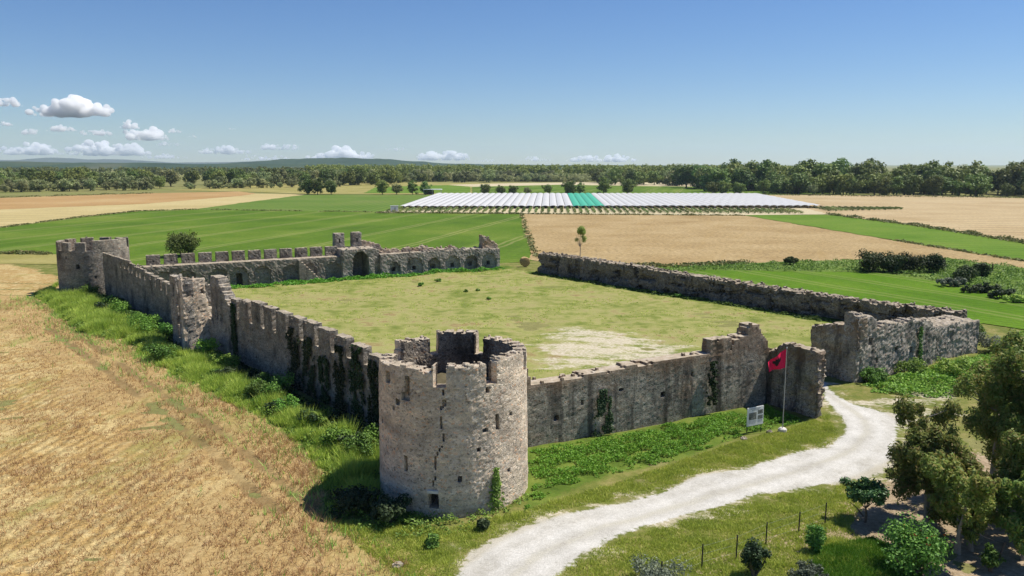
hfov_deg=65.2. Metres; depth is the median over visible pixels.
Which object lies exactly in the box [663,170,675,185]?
belt tree
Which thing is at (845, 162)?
tall woodland tree
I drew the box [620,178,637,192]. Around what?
field tree
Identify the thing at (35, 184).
willow tree
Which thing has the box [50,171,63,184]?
belt tree
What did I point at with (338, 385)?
ivy
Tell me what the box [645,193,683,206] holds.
plastic tunnel
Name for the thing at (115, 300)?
bush
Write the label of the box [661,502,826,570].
wire fence
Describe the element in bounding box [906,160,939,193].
tall woodland tree
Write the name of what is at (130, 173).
belt tree
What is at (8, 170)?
belt tree
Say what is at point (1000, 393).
gum tree
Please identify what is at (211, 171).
belt tree
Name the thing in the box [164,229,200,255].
shrub
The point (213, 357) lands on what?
bush
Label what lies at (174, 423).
ground
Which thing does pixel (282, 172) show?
belt tree
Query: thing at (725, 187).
field tree
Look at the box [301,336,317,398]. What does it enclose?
ivy
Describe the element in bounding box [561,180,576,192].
field tree
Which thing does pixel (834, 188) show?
woodland tree
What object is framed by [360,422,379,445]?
bush
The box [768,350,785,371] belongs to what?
flag
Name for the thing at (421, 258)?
castle wall
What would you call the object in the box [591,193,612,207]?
plastic tunnel
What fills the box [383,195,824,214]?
crop row soil
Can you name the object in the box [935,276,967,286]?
bramble
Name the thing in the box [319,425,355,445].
bush
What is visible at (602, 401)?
ivy
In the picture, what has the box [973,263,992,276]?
shrub
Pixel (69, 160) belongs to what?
mountains
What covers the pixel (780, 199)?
plastic tunnel
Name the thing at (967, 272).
shrub
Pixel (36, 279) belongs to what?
stubble field
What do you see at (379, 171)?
belt tree
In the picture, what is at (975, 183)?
woodland tree
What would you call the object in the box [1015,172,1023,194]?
woodland tree
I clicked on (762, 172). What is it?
tall woodland tree
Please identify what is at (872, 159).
tall woodland tree
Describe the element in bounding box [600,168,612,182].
belt tree
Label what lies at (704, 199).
plastic tunnel
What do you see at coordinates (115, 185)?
willow tree
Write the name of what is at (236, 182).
willow tree
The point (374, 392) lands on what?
ivy
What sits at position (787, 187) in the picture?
woodland tree
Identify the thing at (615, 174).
belt tree
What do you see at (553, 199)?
plastic tunnel
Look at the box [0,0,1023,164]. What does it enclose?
sky
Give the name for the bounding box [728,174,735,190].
tall woodland tree
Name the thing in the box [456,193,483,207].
plastic tunnel
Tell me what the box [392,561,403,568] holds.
stone block
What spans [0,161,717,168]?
hills
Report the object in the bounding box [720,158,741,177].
tall woodland tree
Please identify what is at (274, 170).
belt tree
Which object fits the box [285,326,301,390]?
ivy
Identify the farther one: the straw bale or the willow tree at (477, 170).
the willow tree at (477, 170)
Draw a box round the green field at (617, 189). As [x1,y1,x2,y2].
[472,185,831,194]
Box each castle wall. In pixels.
[103,252,171,325]
[136,246,340,284]
[231,297,381,425]
[378,234,499,274]
[527,322,826,446]
[537,251,966,320]
[810,311,979,382]
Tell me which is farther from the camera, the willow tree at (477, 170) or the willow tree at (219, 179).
the willow tree at (477, 170)
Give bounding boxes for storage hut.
[390,206,397,211]
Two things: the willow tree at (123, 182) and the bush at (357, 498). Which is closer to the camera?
the bush at (357, 498)
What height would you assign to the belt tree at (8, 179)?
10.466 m
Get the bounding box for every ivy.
[230,303,238,359]
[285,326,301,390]
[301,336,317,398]
[317,355,330,404]
[332,344,347,412]
[347,344,364,421]
[366,359,378,427]
[486,467,504,513]
[593,388,615,436]
[706,361,719,405]
[917,326,923,364]
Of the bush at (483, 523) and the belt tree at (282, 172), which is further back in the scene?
the belt tree at (282, 172)
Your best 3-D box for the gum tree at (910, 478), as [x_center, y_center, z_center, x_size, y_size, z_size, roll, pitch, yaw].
[22.237,9.307,43.085,5.089,6.856,4.789,0,9,0]
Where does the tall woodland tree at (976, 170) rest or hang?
on the ground at (174, 423)
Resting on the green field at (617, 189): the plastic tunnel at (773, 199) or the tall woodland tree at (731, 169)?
the tall woodland tree at (731, 169)
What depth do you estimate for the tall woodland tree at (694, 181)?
627.29 m
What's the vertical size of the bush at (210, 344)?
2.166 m
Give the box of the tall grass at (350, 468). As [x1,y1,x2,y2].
[33,282,382,510]
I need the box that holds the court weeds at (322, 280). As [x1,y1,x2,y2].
[230,266,504,288]
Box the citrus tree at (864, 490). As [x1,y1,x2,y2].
[839,476,890,522]
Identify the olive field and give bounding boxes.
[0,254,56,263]
[179,182,496,193]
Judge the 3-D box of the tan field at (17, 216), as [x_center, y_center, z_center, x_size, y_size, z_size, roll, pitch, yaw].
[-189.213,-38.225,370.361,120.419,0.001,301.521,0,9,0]
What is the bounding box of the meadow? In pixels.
[365,185,470,192]
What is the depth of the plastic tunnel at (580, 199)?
399.46 m
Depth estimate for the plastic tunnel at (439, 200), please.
394.30 m
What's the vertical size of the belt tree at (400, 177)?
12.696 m
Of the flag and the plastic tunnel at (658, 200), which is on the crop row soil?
the plastic tunnel at (658, 200)
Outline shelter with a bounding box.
[423,189,441,194]
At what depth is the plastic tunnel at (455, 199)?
401.05 m
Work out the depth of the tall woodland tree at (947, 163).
536.84 m
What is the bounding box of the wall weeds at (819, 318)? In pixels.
[530,271,830,322]
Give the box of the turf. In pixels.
[329,414,887,575]
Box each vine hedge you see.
[710,207,722,212]
[735,207,750,213]
[774,208,789,213]
[814,205,831,210]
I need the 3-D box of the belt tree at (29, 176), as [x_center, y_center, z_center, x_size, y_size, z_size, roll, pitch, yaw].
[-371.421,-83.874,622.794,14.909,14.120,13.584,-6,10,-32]
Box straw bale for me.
[520,257,529,266]
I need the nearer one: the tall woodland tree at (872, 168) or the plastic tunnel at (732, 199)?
the plastic tunnel at (732, 199)
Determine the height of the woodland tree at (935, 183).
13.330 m
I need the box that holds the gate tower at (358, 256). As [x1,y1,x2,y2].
[332,231,382,277]
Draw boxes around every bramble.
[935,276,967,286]
[960,282,1000,292]
[987,288,1015,297]
[1002,294,1023,302]
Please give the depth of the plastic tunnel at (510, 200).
394.72 m
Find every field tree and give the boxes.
[297,177,313,194]
[310,178,324,194]
[323,180,336,194]
[375,180,389,194]
[391,183,403,194]
[407,180,418,194]
[419,181,432,194]
[479,184,489,192]
[495,185,505,192]
[508,185,518,193]
[524,187,531,192]
[541,184,552,192]
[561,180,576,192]
[577,182,584,192]
[596,176,611,192]
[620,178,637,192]
[706,181,719,192]
[718,180,732,192]
[732,182,746,192]
[754,179,770,194]
[806,184,817,193]
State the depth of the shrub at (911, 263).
140.61 m
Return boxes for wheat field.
[521,214,1023,267]
[769,195,1023,239]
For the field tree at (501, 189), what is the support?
on the ground at (174, 423)
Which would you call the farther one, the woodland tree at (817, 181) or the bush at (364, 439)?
the woodland tree at (817, 181)
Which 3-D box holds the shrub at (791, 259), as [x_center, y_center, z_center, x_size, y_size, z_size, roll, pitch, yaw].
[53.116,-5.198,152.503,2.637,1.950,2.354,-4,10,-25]
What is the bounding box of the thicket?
[430,172,659,182]
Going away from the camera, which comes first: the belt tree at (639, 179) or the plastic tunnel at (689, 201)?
the plastic tunnel at (689, 201)
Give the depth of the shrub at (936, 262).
141.09 m
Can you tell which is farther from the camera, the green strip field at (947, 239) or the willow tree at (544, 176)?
the willow tree at (544, 176)
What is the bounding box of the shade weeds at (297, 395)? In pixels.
[236,361,377,436]
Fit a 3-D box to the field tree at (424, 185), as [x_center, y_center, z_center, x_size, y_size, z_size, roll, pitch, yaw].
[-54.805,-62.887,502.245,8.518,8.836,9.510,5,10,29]
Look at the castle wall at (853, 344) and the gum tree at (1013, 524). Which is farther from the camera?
the castle wall at (853, 344)
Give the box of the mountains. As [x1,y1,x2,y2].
[0,158,268,163]
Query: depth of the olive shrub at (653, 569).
36.31 m
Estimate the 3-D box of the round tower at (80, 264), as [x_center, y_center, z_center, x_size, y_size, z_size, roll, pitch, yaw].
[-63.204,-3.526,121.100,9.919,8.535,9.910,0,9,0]
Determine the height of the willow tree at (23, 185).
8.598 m
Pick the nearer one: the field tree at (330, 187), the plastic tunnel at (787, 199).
the plastic tunnel at (787, 199)
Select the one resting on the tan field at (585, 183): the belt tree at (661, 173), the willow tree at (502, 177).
the belt tree at (661, 173)
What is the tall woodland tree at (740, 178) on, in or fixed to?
on the green field at (617, 189)
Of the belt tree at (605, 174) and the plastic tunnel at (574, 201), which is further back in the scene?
the belt tree at (605, 174)
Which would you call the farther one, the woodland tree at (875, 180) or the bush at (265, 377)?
the woodland tree at (875, 180)
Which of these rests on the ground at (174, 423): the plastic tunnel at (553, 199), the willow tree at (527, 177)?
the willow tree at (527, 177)
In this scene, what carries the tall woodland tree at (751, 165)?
on the green field at (617, 189)
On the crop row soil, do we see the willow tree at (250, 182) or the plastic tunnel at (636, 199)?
the plastic tunnel at (636, 199)
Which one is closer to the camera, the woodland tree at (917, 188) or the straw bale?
the straw bale
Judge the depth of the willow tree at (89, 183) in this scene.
571.97 m
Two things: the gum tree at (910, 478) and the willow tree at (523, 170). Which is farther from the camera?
the willow tree at (523, 170)
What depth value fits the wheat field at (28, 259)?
160.83 m
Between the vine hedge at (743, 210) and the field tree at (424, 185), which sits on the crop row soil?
the vine hedge at (743, 210)
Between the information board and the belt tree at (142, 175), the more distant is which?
the belt tree at (142, 175)
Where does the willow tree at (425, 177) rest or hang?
on the ground at (174, 423)
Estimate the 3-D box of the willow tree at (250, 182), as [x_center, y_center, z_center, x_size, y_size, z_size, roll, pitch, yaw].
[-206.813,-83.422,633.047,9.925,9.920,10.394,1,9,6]
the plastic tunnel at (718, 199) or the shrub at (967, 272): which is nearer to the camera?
the shrub at (967, 272)
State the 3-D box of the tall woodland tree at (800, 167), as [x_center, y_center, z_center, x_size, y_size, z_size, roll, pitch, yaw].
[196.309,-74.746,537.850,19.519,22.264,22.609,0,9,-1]
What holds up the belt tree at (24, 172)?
on the ground at (174, 423)
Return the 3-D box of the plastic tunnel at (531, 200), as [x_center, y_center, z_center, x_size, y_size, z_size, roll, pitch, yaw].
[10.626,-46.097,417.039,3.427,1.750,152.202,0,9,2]
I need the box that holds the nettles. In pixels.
[524,404,799,510]
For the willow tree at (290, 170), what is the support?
on the ground at (174, 423)
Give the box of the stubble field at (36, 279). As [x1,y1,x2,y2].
[0,264,426,575]
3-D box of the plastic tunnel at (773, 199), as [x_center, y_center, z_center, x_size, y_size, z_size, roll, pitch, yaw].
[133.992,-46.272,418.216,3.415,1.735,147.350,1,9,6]
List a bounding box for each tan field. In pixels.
[0,194,306,226]
[457,182,702,186]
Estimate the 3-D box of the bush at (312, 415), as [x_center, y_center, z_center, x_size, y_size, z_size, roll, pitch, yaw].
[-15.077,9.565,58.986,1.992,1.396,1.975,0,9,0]
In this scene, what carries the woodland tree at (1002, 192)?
on the ground at (174, 423)
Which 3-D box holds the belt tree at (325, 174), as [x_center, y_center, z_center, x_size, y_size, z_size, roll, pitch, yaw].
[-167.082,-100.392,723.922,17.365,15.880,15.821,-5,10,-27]
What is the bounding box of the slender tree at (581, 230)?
[574,225,586,256]
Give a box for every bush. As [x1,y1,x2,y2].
[78,283,101,293]
[92,301,109,309]
[101,294,124,303]
[105,296,125,303]
[108,298,131,314]
[123,311,142,321]
[126,312,163,332]
[143,343,180,359]
[158,322,172,336]
[193,337,220,353]
[205,349,222,362]
[208,353,225,364]
[212,353,241,367]
[213,366,243,375]
[244,382,256,395]
[245,380,271,396]
[250,393,266,403]
[251,371,281,385]
[262,371,294,395]
[263,397,285,414]
[271,393,299,412]
[295,408,317,422]
[307,411,327,425]
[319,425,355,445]
[325,483,385,518]
[336,430,361,445]
[339,431,375,457]
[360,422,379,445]
[366,493,411,522]
[423,532,439,548]
[476,518,489,529]
[859,366,890,382]
[893,357,929,374]
[933,355,972,377]
[977,330,1003,351]
[978,325,985,339]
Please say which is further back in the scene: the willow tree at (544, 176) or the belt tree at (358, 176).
the willow tree at (544, 176)
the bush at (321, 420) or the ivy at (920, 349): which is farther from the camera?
the ivy at (920, 349)
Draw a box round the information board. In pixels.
[746,405,763,433]
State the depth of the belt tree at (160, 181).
630.85 m
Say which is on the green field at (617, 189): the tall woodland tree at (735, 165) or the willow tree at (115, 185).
the tall woodland tree at (735, 165)
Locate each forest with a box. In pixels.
[0,166,330,174]
[305,163,792,175]
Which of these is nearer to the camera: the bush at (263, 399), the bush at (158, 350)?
the bush at (263, 399)
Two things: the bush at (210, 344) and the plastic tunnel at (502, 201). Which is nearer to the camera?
the bush at (210, 344)
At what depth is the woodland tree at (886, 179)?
492.51 m
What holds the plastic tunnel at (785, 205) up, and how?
on the crop row soil
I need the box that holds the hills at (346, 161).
[223,158,510,164]
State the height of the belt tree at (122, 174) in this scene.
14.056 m
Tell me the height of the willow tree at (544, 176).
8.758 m
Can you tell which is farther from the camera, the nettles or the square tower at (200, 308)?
the square tower at (200, 308)
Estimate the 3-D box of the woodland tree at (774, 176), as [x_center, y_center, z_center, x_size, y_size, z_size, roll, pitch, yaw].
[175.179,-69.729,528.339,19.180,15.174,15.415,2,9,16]
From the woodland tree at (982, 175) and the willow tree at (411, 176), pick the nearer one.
the woodland tree at (982, 175)
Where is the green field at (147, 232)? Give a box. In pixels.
[0,210,531,264]
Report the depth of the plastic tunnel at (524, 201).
397.22 m
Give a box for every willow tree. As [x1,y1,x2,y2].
[0,185,10,191]
[2,181,14,191]
[12,181,29,191]
[13,179,30,191]
[30,179,48,191]
[45,182,52,190]
[53,179,65,190]
[58,178,79,190]
[72,183,82,189]
[81,178,96,190]
[99,181,111,188]
[111,181,120,188]
[118,177,133,190]
[128,180,138,189]
[134,178,142,189]
[139,177,155,189]
[203,179,212,187]
[210,180,220,188]
[211,176,226,188]
[231,178,243,187]
[243,177,255,187]
[256,177,262,185]
[258,179,268,187]
[285,168,298,172]
[285,176,299,186]
[287,179,297,186]
[408,173,415,181]
[410,170,420,180]
[420,174,428,181]
[422,169,433,181]
[434,171,444,181]
[442,172,451,181]
[452,172,459,181]
[456,170,472,182]
[472,168,481,180]
[481,169,495,182]
[499,175,507,181]
[502,170,515,176]
[517,168,530,175]
[522,174,531,181]
[529,173,536,180]
[535,167,548,173]
[537,174,546,181]
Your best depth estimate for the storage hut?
318.91 m
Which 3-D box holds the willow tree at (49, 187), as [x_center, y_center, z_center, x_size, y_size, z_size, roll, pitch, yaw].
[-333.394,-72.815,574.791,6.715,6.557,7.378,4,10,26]
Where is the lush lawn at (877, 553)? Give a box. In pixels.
[806,534,921,575]
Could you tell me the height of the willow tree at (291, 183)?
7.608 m
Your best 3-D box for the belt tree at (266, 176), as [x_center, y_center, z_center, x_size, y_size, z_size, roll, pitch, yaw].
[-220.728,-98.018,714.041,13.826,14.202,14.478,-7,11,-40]
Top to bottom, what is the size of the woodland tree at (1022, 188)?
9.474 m
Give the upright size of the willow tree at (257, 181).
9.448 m
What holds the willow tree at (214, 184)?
on the olive field at (361, 188)
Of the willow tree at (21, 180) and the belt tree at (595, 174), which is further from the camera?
the belt tree at (595, 174)
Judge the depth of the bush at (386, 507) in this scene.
42.51 m
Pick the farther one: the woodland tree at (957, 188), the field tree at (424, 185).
the field tree at (424, 185)
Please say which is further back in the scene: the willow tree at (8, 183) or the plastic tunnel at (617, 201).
the willow tree at (8, 183)
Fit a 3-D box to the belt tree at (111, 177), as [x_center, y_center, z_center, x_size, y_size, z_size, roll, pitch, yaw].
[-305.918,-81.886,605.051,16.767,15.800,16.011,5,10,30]
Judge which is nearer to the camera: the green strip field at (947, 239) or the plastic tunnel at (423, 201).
the green strip field at (947, 239)
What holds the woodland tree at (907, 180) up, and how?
on the ground at (174, 423)
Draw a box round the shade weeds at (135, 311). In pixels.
[91,291,180,344]
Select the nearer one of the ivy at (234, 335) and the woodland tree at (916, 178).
the ivy at (234, 335)
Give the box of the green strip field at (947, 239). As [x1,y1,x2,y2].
[746,215,1023,259]
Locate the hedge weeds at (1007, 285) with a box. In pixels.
[664,257,1023,295]
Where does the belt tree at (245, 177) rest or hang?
on the olive field at (361, 188)
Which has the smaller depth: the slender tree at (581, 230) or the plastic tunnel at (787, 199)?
the slender tree at (581, 230)
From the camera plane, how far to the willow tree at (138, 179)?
598.36 m
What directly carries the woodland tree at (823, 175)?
on the green field at (617, 189)
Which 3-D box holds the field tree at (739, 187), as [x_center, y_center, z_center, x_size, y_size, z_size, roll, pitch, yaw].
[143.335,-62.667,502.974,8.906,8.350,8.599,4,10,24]
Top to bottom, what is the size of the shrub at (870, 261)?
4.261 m
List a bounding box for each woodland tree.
[669,164,694,187]
[683,164,704,186]
[689,166,705,187]
[694,167,716,185]
[699,166,731,190]
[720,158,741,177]
[726,166,752,176]
[727,162,746,169]
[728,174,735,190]
[731,168,755,186]
[732,167,756,185]
[742,160,758,189]
[751,169,759,190]
[756,159,776,190]
[764,171,785,187]
[765,170,788,176]
[769,179,784,193]
[771,165,793,175]
[781,177,795,193]
[782,172,811,193]
[788,160,814,191]
[790,172,813,190]
[803,159,826,191]
[805,176,826,193]
[812,163,847,192]
[815,173,827,193]
[824,169,839,193]
[826,157,853,169]
[827,173,855,194]
[832,160,849,174]
[833,175,857,193]
[843,165,865,191]
[846,179,860,194]
[848,161,887,190]
[854,172,877,192]
[859,158,879,166]
[860,173,885,194]
[873,185,886,194]
[874,174,893,194]
[879,181,895,194]
[884,172,892,193]
[889,176,906,194]
[891,164,911,178]
[892,163,916,170]
[894,174,912,194]
[902,181,917,194]
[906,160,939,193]
[908,174,926,194]
[909,184,920,194]
[914,165,941,193]
[920,169,945,194]
[922,174,944,195]
[933,161,953,169]
[936,175,957,194]
[939,166,970,194]
[950,181,966,195]
[958,160,984,170]
[960,182,969,195]
[961,175,992,195]
[962,166,984,181]
[963,173,992,195]
[978,169,993,193]
[986,168,1005,194]
[995,160,1023,195]
[999,183,1015,196]
[1001,183,1016,195]
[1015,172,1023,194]
[1021,182,1023,194]
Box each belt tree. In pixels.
[0,168,18,182]
[0,169,15,181]
[0,173,8,181]
[0,178,12,186]
[12,175,27,180]
[18,167,39,177]
[25,171,38,181]
[31,170,56,182]
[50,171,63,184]
[64,169,85,180]
[71,167,91,174]
[76,177,88,188]
[79,171,98,188]
[97,170,120,189]
[117,171,135,188]
[119,167,138,179]
[132,169,153,175]
[134,171,151,187]
[150,176,165,186]
[158,168,180,185]
[182,170,199,183]
[201,170,213,182]
[205,168,223,179]
[209,170,227,186]
[225,168,247,186]
[237,174,251,186]
[257,170,270,181]
[258,167,278,182]
[270,174,282,184]
[272,168,289,183]
[286,172,298,179]
[299,173,311,181]
[310,170,318,178]
[318,168,337,182]
[338,173,346,184]
[341,168,355,184]
[347,168,367,184]
[367,171,382,184]
[372,169,384,179]
[380,168,397,183]
[386,172,399,183]
[397,171,402,182]
[402,172,407,181]
[587,168,603,182]
[595,165,610,181]
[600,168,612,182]
[608,167,624,184]
[618,167,631,181]
[624,169,641,181]
[632,171,648,184]
[638,167,652,184]
[646,171,663,184]
[655,170,666,183]
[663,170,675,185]
[663,170,676,185]
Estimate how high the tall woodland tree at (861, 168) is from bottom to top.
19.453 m
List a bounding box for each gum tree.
[885,393,991,526]
[919,449,1000,554]
[943,328,1023,474]
[987,428,1023,512]
[994,471,1023,560]
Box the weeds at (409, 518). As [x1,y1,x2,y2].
[335,478,528,537]
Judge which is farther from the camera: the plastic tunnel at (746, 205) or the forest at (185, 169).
the forest at (185, 169)
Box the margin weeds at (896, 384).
[862,331,1023,398]
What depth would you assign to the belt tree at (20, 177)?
592.32 m
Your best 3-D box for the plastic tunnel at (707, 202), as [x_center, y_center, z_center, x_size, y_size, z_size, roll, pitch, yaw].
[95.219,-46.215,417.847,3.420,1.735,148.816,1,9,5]
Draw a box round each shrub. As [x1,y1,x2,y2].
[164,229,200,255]
[629,553,692,575]
[740,536,771,575]
[783,256,798,264]
[786,559,828,575]
[804,522,826,552]
[855,248,894,271]
[875,252,908,272]
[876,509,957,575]
[896,251,927,273]
[915,253,947,271]
[950,264,979,283]
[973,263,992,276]
[979,542,1005,572]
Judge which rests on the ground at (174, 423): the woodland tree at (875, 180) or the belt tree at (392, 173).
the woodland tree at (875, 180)
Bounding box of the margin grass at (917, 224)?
[0,192,1023,266]
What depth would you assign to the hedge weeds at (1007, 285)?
144.64 m
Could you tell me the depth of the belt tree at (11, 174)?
601.36 m
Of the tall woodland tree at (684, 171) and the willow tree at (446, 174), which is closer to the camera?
the tall woodland tree at (684, 171)
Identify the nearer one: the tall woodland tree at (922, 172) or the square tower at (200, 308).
the square tower at (200, 308)
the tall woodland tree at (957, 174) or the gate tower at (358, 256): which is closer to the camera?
the gate tower at (358, 256)
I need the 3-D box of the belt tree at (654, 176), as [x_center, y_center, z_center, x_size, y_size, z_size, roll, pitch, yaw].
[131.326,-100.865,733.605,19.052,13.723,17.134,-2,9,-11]
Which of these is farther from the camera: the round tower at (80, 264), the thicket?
the thicket
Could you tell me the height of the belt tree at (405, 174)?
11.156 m
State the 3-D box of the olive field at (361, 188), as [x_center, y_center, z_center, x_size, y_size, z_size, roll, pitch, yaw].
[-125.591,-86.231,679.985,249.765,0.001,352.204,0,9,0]
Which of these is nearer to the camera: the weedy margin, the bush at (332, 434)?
the bush at (332, 434)
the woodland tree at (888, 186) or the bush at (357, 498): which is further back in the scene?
the woodland tree at (888, 186)
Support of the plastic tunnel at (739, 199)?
on the crop row soil
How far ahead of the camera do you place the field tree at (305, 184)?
500.64 m
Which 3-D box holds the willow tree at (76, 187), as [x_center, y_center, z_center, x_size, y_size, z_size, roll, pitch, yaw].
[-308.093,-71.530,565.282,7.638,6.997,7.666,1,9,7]
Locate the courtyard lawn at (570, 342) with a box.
[231,268,843,434]
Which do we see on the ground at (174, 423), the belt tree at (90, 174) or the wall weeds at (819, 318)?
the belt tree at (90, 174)
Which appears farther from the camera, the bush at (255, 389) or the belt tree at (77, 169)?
the belt tree at (77, 169)
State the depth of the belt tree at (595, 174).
810.30 m
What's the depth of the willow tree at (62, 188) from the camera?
563.05 m
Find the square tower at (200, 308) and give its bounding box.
[169,274,235,356]
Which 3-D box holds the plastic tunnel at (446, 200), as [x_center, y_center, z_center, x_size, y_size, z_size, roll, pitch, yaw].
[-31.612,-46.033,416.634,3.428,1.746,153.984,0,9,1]
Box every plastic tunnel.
[401,193,441,205]
[409,193,447,206]
[416,193,453,207]
[424,193,459,207]
[432,193,465,206]
[440,193,471,207]
[448,193,477,207]
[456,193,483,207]
[463,193,489,206]
[471,193,495,208]
[479,193,501,207]
[487,193,506,205]
[495,193,512,208]
[503,193,518,208]
[510,193,524,205]
[518,193,530,205]
[526,193,536,205]
[534,193,542,205]
[542,193,548,205]
[549,193,556,205]
[555,193,564,208]
[561,193,572,208]
[567,193,579,206]
[573,193,587,205]
[579,193,595,205]
[585,193,604,206]
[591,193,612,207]
[597,193,620,207]
[603,193,625,205]
[609,193,634,205]
[615,193,642,205]
[621,193,650,207]
[627,193,658,207]
[633,193,663,205]
[639,193,675,207]
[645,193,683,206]
[651,193,689,205]
[657,193,697,205]
[663,193,702,206]
[669,193,713,206]
[675,193,722,206]
[681,193,730,206]
[686,193,732,205]
[692,193,741,205]
[698,193,752,207]
[704,193,761,207]
[710,193,769,207]
[717,193,771,205]
[722,193,779,205]
[728,193,791,207]
[734,193,800,207]
[740,193,807,205]
[747,193,815,205]
[753,193,817,207]
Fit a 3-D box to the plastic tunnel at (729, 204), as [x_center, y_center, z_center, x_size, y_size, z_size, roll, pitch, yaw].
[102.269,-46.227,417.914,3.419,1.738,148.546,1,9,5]
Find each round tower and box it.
[56,236,129,294]
[378,329,527,517]
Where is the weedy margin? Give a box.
[654,258,1023,294]
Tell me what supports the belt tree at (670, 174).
on the tan field at (585, 183)
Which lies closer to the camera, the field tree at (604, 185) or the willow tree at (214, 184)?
the field tree at (604, 185)
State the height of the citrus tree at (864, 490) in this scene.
2.715 m
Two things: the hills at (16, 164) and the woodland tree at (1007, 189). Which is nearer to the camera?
the woodland tree at (1007, 189)
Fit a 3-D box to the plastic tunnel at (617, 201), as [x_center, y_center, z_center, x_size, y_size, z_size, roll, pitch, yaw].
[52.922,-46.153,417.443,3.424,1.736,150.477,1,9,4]
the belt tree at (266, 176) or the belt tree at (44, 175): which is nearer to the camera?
the belt tree at (44, 175)
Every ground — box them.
[0,165,1023,573]
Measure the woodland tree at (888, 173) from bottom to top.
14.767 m
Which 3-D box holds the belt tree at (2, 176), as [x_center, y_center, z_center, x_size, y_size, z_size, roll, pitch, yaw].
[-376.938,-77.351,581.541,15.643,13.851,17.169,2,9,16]
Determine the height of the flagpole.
6.370 m
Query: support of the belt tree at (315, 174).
on the olive field at (361, 188)
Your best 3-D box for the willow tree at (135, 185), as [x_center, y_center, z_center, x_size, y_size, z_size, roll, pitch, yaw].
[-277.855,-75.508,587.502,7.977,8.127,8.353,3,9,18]
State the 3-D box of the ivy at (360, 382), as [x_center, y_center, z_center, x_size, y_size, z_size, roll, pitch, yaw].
[-11.662,7.032,59.738,0.327,5.783,2.630,-7,11,-39]
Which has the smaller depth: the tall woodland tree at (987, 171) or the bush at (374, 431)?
the bush at (374, 431)
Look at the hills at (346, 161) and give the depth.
4066.37 m
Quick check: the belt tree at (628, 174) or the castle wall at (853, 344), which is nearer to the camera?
the castle wall at (853, 344)
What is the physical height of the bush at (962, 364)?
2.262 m
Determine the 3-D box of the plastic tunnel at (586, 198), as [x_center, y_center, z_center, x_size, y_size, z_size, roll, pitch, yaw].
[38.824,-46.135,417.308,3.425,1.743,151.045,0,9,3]
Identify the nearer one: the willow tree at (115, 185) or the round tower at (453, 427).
the round tower at (453, 427)
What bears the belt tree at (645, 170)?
on the tan field at (585, 183)
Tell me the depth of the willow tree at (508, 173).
882.84 m
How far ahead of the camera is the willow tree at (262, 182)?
639.67 m
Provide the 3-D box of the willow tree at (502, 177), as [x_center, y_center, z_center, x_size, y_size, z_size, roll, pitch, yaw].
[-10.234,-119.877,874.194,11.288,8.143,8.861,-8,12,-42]
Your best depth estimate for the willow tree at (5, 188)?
542.04 m
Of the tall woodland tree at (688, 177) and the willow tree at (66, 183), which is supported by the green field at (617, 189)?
the tall woodland tree at (688, 177)
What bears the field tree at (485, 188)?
on the ground at (174, 423)
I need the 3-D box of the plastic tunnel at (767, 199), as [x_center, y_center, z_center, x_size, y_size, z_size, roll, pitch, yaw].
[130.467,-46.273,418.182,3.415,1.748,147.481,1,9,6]
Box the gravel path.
[465,379,900,575]
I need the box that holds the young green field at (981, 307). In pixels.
[682,270,1023,328]
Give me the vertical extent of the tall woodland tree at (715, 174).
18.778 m
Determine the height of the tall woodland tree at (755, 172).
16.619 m
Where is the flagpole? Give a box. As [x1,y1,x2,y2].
[778,347,786,431]
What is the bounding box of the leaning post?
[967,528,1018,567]
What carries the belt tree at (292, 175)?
on the olive field at (361, 188)
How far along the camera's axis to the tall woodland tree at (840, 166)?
550.69 m
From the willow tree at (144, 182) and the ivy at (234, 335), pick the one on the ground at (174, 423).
the willow tree at (144, 182)
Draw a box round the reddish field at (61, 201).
[0,192,255,208]
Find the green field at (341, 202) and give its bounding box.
[192,194,429,211]
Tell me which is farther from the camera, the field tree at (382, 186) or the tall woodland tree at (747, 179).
the tall woodland tree at (747, 179)
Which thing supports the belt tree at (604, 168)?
on the tan field at (585, 183)
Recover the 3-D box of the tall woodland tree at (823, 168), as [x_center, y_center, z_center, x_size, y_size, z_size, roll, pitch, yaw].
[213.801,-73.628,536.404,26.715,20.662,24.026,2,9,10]

